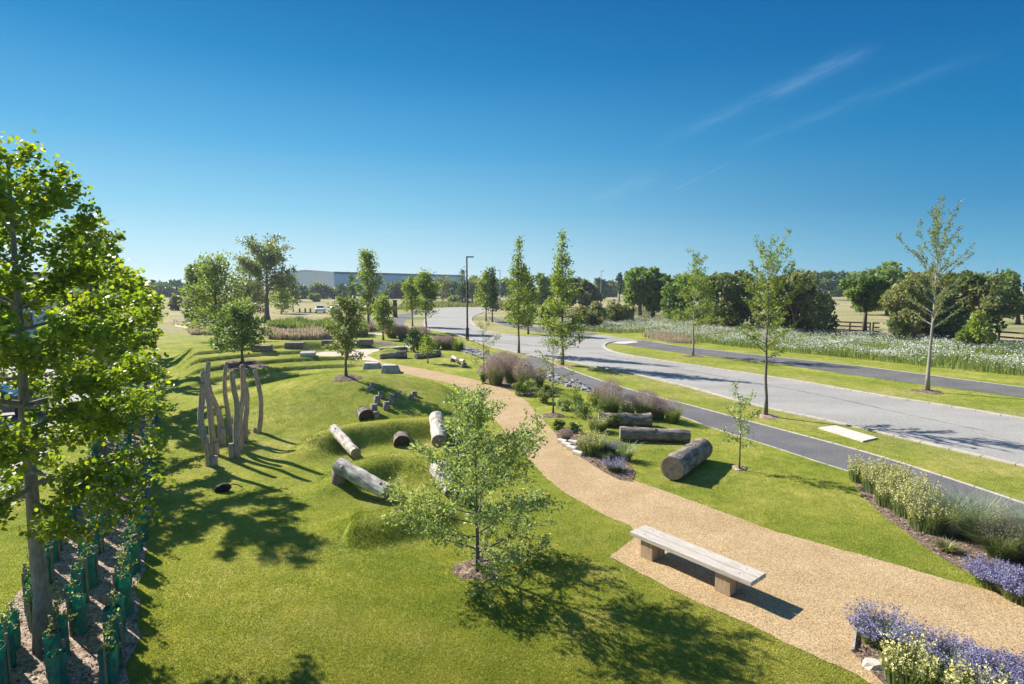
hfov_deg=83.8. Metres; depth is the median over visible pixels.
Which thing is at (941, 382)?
footway
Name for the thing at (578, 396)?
leafy perennial
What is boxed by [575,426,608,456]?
yellow eyed grass
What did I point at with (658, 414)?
ornamental grass
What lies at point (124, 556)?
hedge whip
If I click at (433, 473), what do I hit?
balance log
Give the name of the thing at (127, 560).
tree guard
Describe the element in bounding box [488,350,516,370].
ornamental grass
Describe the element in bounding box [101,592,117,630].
hedge whip
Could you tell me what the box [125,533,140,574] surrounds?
tree guard
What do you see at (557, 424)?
leafy perennial
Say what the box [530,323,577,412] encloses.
apple tree
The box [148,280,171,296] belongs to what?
distant tree
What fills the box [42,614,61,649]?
hedge whip
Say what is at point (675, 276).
distant tree
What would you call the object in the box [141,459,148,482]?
tree guard
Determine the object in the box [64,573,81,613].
tree guard
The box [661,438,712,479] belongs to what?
seat log
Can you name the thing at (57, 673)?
tree guard
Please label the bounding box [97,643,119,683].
tree guard
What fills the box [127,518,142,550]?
tree guard
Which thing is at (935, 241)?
ash tree
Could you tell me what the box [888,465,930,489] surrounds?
yellow eyed grass
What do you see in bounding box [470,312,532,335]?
road kerb
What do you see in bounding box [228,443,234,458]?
pole stump
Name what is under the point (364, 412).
log tunnel
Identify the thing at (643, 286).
oak tree
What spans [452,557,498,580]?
mulch ring
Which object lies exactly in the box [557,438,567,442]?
edging stone
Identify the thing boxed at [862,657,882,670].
flat stone
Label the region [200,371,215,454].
climbing pole
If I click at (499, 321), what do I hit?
junction footway
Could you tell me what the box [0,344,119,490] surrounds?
pavement
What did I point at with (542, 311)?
field bush
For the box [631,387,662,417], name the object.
ornamental grass
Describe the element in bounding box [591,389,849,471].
path edging
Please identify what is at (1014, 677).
lavender
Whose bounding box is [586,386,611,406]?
ornamental grass
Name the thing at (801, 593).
path
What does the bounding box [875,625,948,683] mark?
yellow eyed grass
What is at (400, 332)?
ornamental grass
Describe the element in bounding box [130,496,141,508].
tree guard
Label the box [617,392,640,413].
ornamental grass
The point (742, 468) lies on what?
mulch ring
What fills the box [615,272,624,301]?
pine tree
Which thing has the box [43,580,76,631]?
hedge whip
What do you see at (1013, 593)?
lavender
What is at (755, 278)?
distant tree
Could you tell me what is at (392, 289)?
field hedge bush
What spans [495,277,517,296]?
distant tree
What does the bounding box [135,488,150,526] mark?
hedge whip
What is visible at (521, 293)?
hornbeam tree
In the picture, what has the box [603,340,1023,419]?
road kerb
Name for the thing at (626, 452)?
ornamental grass
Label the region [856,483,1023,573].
mulch bed
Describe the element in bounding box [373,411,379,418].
stepping stump
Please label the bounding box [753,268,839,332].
willow tree
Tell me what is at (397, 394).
stepping stump
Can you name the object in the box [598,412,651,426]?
seat log
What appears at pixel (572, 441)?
edging stone
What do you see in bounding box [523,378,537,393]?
leafy perennial
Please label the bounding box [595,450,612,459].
ornamental grass
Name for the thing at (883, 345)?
wildflower meadow
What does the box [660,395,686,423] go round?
ornamental grass
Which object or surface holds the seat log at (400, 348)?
on the ground at (174, 336)
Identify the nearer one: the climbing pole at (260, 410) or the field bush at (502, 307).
the climbing pole at (260, 410)
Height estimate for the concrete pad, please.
0.100 m
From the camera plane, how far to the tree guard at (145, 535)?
12.28 m
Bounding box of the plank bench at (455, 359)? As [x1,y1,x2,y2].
[450,355,466,367]
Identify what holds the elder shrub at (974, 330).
on the ground at (174, 336)
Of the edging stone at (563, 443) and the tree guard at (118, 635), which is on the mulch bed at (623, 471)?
the edging stone at (563, 443)
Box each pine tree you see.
[593,277,607,299]
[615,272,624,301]
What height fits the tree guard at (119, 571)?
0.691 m
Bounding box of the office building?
[2,272,84,337]
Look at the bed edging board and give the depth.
8.77 m
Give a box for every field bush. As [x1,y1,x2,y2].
[167,293,183,309]
[307,293,321,301]
[447,295,460,301]
[500,302,521,310]
[538,304,560,318]
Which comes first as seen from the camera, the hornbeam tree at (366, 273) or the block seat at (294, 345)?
the block seat at (294, 345)
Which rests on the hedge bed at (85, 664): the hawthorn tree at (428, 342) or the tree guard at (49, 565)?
the tree guard at (49, 565)
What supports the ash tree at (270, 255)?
on the ground at (174, 336)
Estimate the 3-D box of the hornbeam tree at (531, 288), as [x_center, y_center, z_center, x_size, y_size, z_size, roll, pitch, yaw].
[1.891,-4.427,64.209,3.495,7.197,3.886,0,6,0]
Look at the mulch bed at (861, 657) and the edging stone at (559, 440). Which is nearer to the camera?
the mulch bed at (861, 657)
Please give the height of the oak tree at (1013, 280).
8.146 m
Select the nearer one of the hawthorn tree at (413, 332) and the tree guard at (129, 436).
the tree guard at (129, 436)
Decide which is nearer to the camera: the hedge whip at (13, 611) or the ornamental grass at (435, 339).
the hedge whip at (13, 611)
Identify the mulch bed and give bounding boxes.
[477,363,534,395]
[556,428,634,480]
[853,617,1023,683]
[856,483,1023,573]
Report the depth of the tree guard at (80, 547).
10.69 m
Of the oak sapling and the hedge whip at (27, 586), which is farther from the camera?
the oak sapling
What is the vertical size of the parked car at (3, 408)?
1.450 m
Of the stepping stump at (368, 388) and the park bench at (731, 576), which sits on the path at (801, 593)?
the park bench at (731, 576)
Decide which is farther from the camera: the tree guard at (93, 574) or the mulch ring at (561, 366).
the mulch ring at (561, 366)
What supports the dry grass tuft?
on the ground at (174, 336)
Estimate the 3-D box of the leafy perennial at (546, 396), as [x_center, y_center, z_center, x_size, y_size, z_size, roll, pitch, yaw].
[1.420,2.563,26.811,0.855,0.706,0.724,0,6,0]
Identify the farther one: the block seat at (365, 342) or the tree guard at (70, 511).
the block seat at (365, 342)
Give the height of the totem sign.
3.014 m
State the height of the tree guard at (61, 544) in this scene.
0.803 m
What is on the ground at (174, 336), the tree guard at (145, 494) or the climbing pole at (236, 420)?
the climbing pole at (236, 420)
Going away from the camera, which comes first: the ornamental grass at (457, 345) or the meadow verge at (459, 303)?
the ornamental grass at (457, 345)
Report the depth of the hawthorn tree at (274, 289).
191.55 m
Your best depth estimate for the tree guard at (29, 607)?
9.07 m
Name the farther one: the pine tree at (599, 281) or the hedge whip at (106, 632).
the pine tree at (599, 281)
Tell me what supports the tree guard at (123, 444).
on the hedge bed at (85, 664)
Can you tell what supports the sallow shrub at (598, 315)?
on the ground at (174, 336)
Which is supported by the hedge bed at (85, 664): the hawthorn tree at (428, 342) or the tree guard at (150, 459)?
the tree guard at (150, 459)
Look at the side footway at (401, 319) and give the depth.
95.02 m
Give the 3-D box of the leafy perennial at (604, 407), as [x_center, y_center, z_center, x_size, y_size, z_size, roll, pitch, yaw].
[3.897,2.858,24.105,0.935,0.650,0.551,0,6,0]
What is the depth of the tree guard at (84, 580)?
9.86 m
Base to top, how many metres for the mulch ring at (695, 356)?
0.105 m
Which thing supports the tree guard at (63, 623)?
on the hedge bed at (85, 664)
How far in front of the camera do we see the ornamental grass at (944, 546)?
11.85 m
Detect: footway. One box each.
[390,311,476,348]
[488,317,596,334]
[520,356,1023,523]
[611,341,1023,397]
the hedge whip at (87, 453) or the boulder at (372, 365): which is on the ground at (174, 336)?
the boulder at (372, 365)
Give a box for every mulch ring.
[220,359,267,369]
[331,374,362,381]
[373,341,396,345]
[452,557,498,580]
[540,412,564,417]
[554,365,571,367]
[682,355,704,357]
[730,465,747,470]
[751,413,778,418]
[908,389,943,394]
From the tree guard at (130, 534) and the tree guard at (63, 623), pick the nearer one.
the tree guard at (63, 623)
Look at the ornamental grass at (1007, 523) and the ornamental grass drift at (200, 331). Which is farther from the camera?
the ornamental grass drift at (200, 331)
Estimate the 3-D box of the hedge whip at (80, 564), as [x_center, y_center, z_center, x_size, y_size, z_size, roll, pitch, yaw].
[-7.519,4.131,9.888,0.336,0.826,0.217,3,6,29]
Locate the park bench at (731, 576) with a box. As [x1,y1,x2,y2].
[630,525,765,596]
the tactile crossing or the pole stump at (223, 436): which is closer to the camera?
the pole stump at (223, 436)
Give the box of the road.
[415,307,1023,463]
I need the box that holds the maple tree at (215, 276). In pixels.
[171,249,249,340]
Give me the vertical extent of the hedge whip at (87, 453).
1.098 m
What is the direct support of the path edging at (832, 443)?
on the ground at (174, 336)
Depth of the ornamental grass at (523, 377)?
30.09 m
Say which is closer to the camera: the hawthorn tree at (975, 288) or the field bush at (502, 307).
the hawthorn tree at (975, 288)
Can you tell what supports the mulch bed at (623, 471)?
on the ground at (174, 336)
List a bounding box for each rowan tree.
[401,274,422,325]
[410,268,442,332]
[434,275,453,300]
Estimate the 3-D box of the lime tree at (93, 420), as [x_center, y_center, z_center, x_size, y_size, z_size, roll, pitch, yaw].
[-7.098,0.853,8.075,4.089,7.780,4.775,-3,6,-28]
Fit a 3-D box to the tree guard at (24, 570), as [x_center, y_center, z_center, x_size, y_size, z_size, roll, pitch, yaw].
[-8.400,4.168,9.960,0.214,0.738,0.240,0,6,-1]
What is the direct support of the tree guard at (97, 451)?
on the hedge bed at (85, 664)
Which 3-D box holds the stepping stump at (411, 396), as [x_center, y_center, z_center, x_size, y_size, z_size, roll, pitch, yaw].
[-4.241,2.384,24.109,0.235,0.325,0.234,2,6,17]
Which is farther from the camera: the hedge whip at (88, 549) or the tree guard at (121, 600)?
the hedge whip at (88, 549)
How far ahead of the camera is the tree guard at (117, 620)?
8.53 m
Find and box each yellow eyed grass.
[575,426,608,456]
[587,413,608,432]
[845,454,883,483]
[857,461,900,493]
[869,474,912,508]
[873,456,913,477]
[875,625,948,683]
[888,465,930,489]
[888,478,935,518]
[903,494,956,535]
[905,478,949,507]
[938,649,1020,683]
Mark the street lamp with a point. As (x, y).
(467, 332)
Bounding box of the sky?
[0,0,1023,287]
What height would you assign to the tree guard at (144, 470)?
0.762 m
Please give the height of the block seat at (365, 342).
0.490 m
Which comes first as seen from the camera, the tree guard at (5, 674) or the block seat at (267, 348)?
the tree guard at (5, 674)
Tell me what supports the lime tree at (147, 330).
on the ground at (174, 336)
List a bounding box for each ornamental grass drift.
[187,327,212,334]
[261,324,329,339]
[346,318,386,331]
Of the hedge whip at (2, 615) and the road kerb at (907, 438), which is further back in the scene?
the road kerb at (907, 438)
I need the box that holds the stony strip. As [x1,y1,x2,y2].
[430,335,590,391]
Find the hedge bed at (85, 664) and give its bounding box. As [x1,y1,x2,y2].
[7,357,164,683]
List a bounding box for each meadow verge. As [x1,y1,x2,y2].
[397,299,544,309]
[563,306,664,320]
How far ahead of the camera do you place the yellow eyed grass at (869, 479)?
15.19 m
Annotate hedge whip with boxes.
[0,609,17,638]
[5,595,26,628]
[18,561,32,601]
[23,556,30,581]
[41,646,67,678]
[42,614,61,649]
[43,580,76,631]
[60,577,81,601]
[70,556,87,571]
[71,592,82,613]
[75,542,97,565]
[84,442,93,456]
[96,619,115,670]
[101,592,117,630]
[104,608,126,646]
[109,589,124,604]
[110,550,139,587]
[116,550,128,571]
[118,536,137,567]
[122,509,143,539]
[128,534,140,557]
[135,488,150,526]
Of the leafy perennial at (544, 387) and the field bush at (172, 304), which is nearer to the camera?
the leafy perennial at (544, 387)
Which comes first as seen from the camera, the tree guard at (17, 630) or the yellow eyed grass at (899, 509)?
the tree guard at (17, 630)
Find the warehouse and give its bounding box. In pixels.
[278,270,460,294]
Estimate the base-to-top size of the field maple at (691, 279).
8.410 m
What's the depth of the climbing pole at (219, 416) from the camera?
19.56 m
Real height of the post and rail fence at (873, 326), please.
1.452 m
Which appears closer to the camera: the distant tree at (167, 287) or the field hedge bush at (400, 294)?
the field hedge bush at (400, 294)
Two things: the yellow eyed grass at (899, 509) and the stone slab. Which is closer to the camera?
the yellow eyed grass at (899, 509)
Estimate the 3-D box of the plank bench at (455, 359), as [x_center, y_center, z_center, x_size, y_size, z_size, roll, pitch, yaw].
[-3.730,1.358,39.727,0.435,0.650,3.313,-2,6,-21]
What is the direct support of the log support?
on the ground at (174, 336)
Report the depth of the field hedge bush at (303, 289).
234.09 m
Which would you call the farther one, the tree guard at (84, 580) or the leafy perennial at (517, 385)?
the leafy perennial at (517, 385)
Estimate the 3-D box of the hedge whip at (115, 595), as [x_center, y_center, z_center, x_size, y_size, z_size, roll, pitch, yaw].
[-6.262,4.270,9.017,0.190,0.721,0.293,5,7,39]
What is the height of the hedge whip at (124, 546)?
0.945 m
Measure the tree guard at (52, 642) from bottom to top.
0.768 m
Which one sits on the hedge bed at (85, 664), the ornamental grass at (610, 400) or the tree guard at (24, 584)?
the tree guard at (24, 584)
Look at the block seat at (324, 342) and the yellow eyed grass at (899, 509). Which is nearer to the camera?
the yellow eyed grass at (899, 509)
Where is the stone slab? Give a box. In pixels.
[300,351,315,356]
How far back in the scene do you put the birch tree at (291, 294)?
117.90 m
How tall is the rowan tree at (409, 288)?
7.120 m
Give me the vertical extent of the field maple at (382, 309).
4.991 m
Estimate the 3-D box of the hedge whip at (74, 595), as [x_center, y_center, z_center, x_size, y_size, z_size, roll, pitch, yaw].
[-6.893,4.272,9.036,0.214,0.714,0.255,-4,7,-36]
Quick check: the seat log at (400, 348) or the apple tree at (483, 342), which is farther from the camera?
the seat log at (400, 348)
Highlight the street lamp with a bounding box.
[466,256,473,340]
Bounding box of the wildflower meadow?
[549,315,1023,375]
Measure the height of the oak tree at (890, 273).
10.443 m
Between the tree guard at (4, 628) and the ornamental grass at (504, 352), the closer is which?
the tree guard at (4, 628)
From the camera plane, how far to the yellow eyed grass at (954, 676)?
7.43 m
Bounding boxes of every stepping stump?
[366,386,372,391]
[371,403,377,410]
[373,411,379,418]
[374,395,380,404]
[378,391,383,398]
[383,401,389,410]
[388,396,394,404]
[395,391,400,397]
[409,394,413,399]
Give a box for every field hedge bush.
[294,284,310,298]
[307,281,334,298]
[329,283,356,298]
[375,280,401,298]
[398,279,418,298]
[440,278,458,298]
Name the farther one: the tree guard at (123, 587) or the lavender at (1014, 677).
the tree guard at (123, 587)
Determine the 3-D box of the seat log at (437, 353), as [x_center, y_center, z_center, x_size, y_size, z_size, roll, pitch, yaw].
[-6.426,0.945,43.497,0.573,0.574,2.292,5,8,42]
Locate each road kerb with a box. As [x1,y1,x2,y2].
[424,313,1023,467]
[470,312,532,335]
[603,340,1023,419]
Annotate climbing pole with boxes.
[197,382,212,466]
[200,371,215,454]
[205,362,223,445]
[223,362,232,437]
[229,371,240,457]
[239,364,246,450]
[243,381,249,441]
[253,369,262,433]
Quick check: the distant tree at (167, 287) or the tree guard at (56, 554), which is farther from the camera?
the distant tree at (167, 287)
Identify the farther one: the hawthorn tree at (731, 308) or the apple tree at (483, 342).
the hawthorn tree at (731, 308)
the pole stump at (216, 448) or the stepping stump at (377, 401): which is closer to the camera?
the pole stump at (216, 448)
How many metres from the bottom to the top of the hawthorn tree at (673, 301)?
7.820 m
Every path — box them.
[175,324,381,334]
[316,346,420,361]
[371,361,1023,683]
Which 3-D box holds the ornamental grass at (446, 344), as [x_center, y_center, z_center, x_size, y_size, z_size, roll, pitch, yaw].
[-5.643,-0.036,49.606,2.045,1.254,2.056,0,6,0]
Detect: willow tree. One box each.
[228,260,272,315]
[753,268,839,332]
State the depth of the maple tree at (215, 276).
55.37 m
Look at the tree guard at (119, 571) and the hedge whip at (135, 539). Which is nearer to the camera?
the tree guard at (119, 571)
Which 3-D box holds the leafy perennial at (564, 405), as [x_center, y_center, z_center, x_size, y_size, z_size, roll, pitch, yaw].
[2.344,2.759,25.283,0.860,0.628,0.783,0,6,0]
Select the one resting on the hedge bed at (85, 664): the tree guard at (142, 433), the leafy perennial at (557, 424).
the tree guard at (142, 433)
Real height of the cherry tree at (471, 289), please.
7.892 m
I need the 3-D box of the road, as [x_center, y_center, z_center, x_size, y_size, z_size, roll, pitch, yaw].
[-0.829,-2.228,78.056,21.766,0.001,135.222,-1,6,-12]
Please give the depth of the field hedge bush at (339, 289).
234.54 m
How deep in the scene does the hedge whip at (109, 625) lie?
8.10 m
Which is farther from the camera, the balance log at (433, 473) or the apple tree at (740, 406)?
the apple tree at (740, 406)
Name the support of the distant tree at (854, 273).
on the ground at (174, 336)
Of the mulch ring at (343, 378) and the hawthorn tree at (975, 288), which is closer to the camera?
the mulch ring at (343, 378)
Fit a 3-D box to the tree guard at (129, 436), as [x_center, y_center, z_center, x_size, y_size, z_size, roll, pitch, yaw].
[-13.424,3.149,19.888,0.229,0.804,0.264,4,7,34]
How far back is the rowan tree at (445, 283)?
174.21 m
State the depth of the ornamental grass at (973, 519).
12.45 m
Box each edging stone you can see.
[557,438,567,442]
[561,441,572,445]
[566,445,577,449]
[568,439,577,444]
[572,450,583,455]
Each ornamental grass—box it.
[384,322,398,337]
[394,324,409,340]
[414,326,431,342]
[429,334,440,348]
[437,335,455,348]
[449,337,467,350]
[482,352,509,385]
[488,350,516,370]
[501,353,524,383]
[508,357,538,388]
[532,367,547,387]
[558,428,572,439]
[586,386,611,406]
[591,375,624,412]
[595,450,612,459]
[616,440,640,460]
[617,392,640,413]
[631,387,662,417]
[648,397,668,419]
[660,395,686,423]
[890,478,1013,536]
[908,476,1023,541]
[927,535,973,552]
[954,492,1023,555]
[955,506,1023,560]
[984,503,1023,542]
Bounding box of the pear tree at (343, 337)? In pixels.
[321,292,367,376]
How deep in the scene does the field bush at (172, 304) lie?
125.53 m
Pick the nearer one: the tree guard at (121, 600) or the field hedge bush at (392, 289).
the tree guard at (121, 600)
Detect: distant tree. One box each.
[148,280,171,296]
[154,279,185,295]
[465,275,487,294]
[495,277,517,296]
[593,279,618,296]
[673,273,684,287]
[739,276,757,288]
[848,270,859,278]
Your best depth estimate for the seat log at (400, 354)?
42.98 m
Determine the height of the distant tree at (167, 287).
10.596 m
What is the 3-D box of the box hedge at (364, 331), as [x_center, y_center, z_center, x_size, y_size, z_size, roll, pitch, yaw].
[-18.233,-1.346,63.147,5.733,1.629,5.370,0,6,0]
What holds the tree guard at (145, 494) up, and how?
on the hedge bed at (85, 664)
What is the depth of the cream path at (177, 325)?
66.78 m
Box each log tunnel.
[356,406,373,421]
[393,431,410,446]
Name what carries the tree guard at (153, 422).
on the hedge bed at (85, 664)
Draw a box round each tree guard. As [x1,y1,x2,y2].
[0,601,21,649]
[0,621,16,669]
[0,632,11,683]
[21,573,31,615]
[22,563,30,580]
[25,589,32,631]
[43,620,62,678]
[45,536,53,570]
[46,547,53,583]
[46,639,69,683]
[47,522,63,550]
[48,612,69,653]
[52,535,60,562]
[58,502,71,530]
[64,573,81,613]
[66,592,88,635]
[70,501,76,521]
[70,558,89,602]
[78,532,93,561]
[80,545,99,589]
[88,516,104,553]
[90,447,99,461]
[90,514,103,537]
[97,503,111,534]
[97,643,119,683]
[102,597,124,648]
[103,622,124,671]
[106,594,125,631]
[112,572,133,616]
[114,566,129,576]
[115,446,124,467]
[116,551,131,583]
[117,437,126,461]
[123,527,138,551]
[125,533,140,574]
[127,426,131,443]
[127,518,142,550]
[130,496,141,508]
[133,509,148,541]
[134,478,146,508]
[135,461,146,486]
[141,428,149,439]
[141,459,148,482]
[145,443,151,462]
[147,424,155,444]
[148,415,155,433]
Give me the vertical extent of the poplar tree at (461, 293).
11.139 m
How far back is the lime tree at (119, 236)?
24.66 m
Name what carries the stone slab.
on the ground at (174, 336)
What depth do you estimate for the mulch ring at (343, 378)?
25.68 m
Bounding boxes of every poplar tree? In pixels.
[343,272,357,303]
[452,266,470,303]
[472,267,498,320]
[482,266,503,321]
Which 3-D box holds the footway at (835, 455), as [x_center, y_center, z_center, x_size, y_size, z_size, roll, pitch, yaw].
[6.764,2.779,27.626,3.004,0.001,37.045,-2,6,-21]
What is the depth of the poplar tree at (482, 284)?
86.70 m
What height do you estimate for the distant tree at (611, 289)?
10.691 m
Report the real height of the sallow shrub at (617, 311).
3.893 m
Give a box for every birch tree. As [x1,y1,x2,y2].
[269,286,294,313]
[286,283,301,311]
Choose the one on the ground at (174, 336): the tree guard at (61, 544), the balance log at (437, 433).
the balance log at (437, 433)
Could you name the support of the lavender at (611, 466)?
on the mulch bed at (623, 471)
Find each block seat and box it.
[251,345,272,351]
[284,342,305,348]
[321,340,338,344]
[353,339,373,344]
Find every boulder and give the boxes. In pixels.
[214,483,241,492]
[363,362,381,369]
[381,364,399,373]
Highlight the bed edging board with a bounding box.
[851,616,859,651]
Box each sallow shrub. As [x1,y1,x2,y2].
[179,292,202,320]
[571,300,607,328]
[603,299,636,321]
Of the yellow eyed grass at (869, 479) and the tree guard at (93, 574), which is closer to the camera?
the tree guard at (93, 574)
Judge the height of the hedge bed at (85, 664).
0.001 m
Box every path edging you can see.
[537,356,1023,503]
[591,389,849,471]
[617,341,1020,386]
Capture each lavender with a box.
[599,456,628,471]
[602,437,620,453]
[840,596,933,652]
[908,623,1003,677]
[949,637,1023,683]
[959,552,1023,591]
[981,564,1023,605]
[986,645,1023,683]
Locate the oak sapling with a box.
[203,294,275,363]
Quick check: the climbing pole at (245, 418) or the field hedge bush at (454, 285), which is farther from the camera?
the field hedge bush at (454, 285)
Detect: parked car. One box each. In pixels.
[0,383,52,416]
[315,305,324,312]
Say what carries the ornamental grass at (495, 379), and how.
on the mulch bed at (506, 385)
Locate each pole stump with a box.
[211,455,217,466]
[213,442,219,454]
[220,427,226,445]
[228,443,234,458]
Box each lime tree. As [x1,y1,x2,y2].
[0,129,180,654]
[30,210,179,460]
[57,226,163,376]
[80,257,159,375]
[111,276,158,355]
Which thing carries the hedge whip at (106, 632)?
on the hedge bed at (85, 664)
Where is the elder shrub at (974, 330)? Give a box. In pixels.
[951,310,997,349]
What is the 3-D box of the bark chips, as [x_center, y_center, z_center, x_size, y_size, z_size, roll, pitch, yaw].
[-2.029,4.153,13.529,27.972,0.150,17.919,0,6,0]
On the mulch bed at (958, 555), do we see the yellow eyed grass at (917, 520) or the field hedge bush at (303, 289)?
the yellow eyed grass at (917, 520)
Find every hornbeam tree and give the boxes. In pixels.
[350,247,385,323]
[501,235,536,352]
[517,272,544,333]
[533,228,587,364]
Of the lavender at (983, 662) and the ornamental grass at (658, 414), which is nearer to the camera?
the lavender at (983, 662)
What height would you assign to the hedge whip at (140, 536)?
1.104 m
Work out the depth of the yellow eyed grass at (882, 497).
14.23 m
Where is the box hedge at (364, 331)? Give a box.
[330,323,368,336]
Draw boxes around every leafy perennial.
[479,370,489,382]
[511,382,527,395]
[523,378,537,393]
[533,390,550,403]
[542,384,555,395]
[552,419,565,429]
[556,398,572,411]
[561,387,583,403]
[567,421,582,433]
[569,398,592,417]
[584,390,603,409]
[594,403,614,412]
[608,414,621,427]
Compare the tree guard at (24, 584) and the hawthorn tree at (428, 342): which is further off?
the hawthorn tree at (428, 342)
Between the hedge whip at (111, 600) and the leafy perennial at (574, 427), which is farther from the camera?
the leafy perennial at (574, 427)
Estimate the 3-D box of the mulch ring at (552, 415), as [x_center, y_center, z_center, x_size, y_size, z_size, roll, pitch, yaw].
[1.693,3.084,24.238,1.110,0.105,1.190,0,6,0]
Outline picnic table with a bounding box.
[171,319,187,324]
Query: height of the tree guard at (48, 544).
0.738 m
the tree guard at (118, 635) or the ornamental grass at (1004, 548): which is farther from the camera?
the ornamental grass at (1004, 548)
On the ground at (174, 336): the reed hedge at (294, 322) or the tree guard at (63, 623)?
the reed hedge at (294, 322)
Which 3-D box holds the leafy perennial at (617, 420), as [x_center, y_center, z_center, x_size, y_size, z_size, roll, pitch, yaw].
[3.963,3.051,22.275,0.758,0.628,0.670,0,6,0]
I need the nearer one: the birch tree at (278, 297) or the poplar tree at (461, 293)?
the birch tree at (278, 297)
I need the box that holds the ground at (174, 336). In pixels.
[0,288,1023,683]
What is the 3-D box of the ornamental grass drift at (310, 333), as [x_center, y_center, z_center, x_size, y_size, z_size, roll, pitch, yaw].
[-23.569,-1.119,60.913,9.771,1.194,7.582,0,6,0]
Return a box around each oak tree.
[183,263,221,317]
[622,266,674,318]
[734,227,801,414]
[810,270,855,296]
[838,272,893,333]
[850,259,915,315]
[989,268,1023,323]
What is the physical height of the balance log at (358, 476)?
0.819 m
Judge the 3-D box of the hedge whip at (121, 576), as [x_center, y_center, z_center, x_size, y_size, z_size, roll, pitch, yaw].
[-6.451,4.016,9.541,0.226,1.124,0.417,4,7,36]
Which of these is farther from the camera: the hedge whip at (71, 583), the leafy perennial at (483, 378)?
the leafy perennial at (483, 378)
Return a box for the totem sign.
[393,300,397,317]
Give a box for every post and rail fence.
[798,321,870,332]
[872,322,890,332]
[899,328,1023,346]
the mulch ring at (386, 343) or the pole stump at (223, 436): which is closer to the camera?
the pole stump at (223, 436)
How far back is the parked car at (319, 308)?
113.38 m
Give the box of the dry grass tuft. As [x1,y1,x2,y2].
[642,328,695,343]
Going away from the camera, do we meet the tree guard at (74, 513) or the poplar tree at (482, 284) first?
the tree guard at (74, 513)
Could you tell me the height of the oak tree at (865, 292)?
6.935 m
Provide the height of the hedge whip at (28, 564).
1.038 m
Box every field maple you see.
[370,291,397,339]
[664,248,719,355]
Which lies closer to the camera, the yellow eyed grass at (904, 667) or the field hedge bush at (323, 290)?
the yellow eyed grass at (904, 667)
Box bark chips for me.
[11,425,1023,683]
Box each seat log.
[379,347,407,350]
[380,350,406,358]
[414,349,441,358]
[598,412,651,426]
[619,426,690,441]
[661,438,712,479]
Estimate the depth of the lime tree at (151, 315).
17.03 m
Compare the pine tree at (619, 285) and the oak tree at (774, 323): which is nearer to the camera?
the oak tree at (774, 323)
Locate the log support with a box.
[332,469,345,484]
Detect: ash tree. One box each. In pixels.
[229,233,299,321]
[533,273,553,304]
[565,276,602,308]
[894,195,975,390]
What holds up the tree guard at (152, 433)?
on the hedge bed at (85, 664)
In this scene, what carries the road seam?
on the road
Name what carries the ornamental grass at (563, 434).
on the mulch bed at (623, 471)
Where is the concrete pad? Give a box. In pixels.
[818,425,876,441]
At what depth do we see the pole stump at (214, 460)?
17.36 m
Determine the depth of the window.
59.36 m
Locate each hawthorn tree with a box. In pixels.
[268,276,287,301]
[403,325,423,351]
[418,331,437,362]
[659,273,707,320]
[688,269,762,328]
[878,271,948,341]
[917,270,1023,339]
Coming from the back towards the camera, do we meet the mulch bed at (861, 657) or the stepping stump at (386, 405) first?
the stepping stump at (386, 405)
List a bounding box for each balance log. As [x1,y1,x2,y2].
[329,424,360,457]
[332,458,392,499]
[429,411,446,447]
[429,459,461,498]
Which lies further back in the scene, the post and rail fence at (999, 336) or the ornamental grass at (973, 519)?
the post and rail fence at (999, 336)
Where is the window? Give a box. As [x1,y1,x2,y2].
[11,313,32,326]
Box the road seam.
[526,345,979,429]
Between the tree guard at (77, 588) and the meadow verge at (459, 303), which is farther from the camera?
the meadow verge at (459, 303)
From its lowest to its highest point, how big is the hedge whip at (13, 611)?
0.838 m
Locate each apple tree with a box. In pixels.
[381,381,564,607]
[465,317,501,371]
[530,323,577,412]
[720,380,763,468]
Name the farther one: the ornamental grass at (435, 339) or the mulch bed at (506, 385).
the ornamental grass at (435, 339)
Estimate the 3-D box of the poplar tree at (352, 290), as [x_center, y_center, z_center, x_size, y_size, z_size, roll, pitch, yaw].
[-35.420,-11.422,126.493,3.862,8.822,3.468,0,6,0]
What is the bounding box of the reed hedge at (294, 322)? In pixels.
[265,315,366,329]
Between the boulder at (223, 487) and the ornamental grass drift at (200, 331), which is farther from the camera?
the ornamental grass drift at (200, 331)
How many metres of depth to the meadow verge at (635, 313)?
101.20 m
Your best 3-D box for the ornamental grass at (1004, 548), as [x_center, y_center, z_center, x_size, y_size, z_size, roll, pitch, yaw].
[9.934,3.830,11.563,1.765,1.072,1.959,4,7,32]
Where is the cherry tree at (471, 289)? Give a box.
[463,278,479,301]
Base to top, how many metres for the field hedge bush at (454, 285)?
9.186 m
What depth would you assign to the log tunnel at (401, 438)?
19.73 m
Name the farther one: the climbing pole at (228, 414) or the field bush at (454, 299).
the field bush at (454, 299)
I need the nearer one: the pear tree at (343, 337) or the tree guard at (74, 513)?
the tree guard at (74, 513)
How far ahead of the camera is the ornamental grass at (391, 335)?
59.79 m
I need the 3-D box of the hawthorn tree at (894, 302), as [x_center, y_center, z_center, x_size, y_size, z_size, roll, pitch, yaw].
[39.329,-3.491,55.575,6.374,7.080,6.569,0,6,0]
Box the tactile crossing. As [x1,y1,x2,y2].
[614,341,636,343]
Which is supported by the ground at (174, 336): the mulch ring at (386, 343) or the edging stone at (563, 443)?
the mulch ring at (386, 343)
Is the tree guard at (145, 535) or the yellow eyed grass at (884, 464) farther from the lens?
the yellow eyed grass at (884, 464)

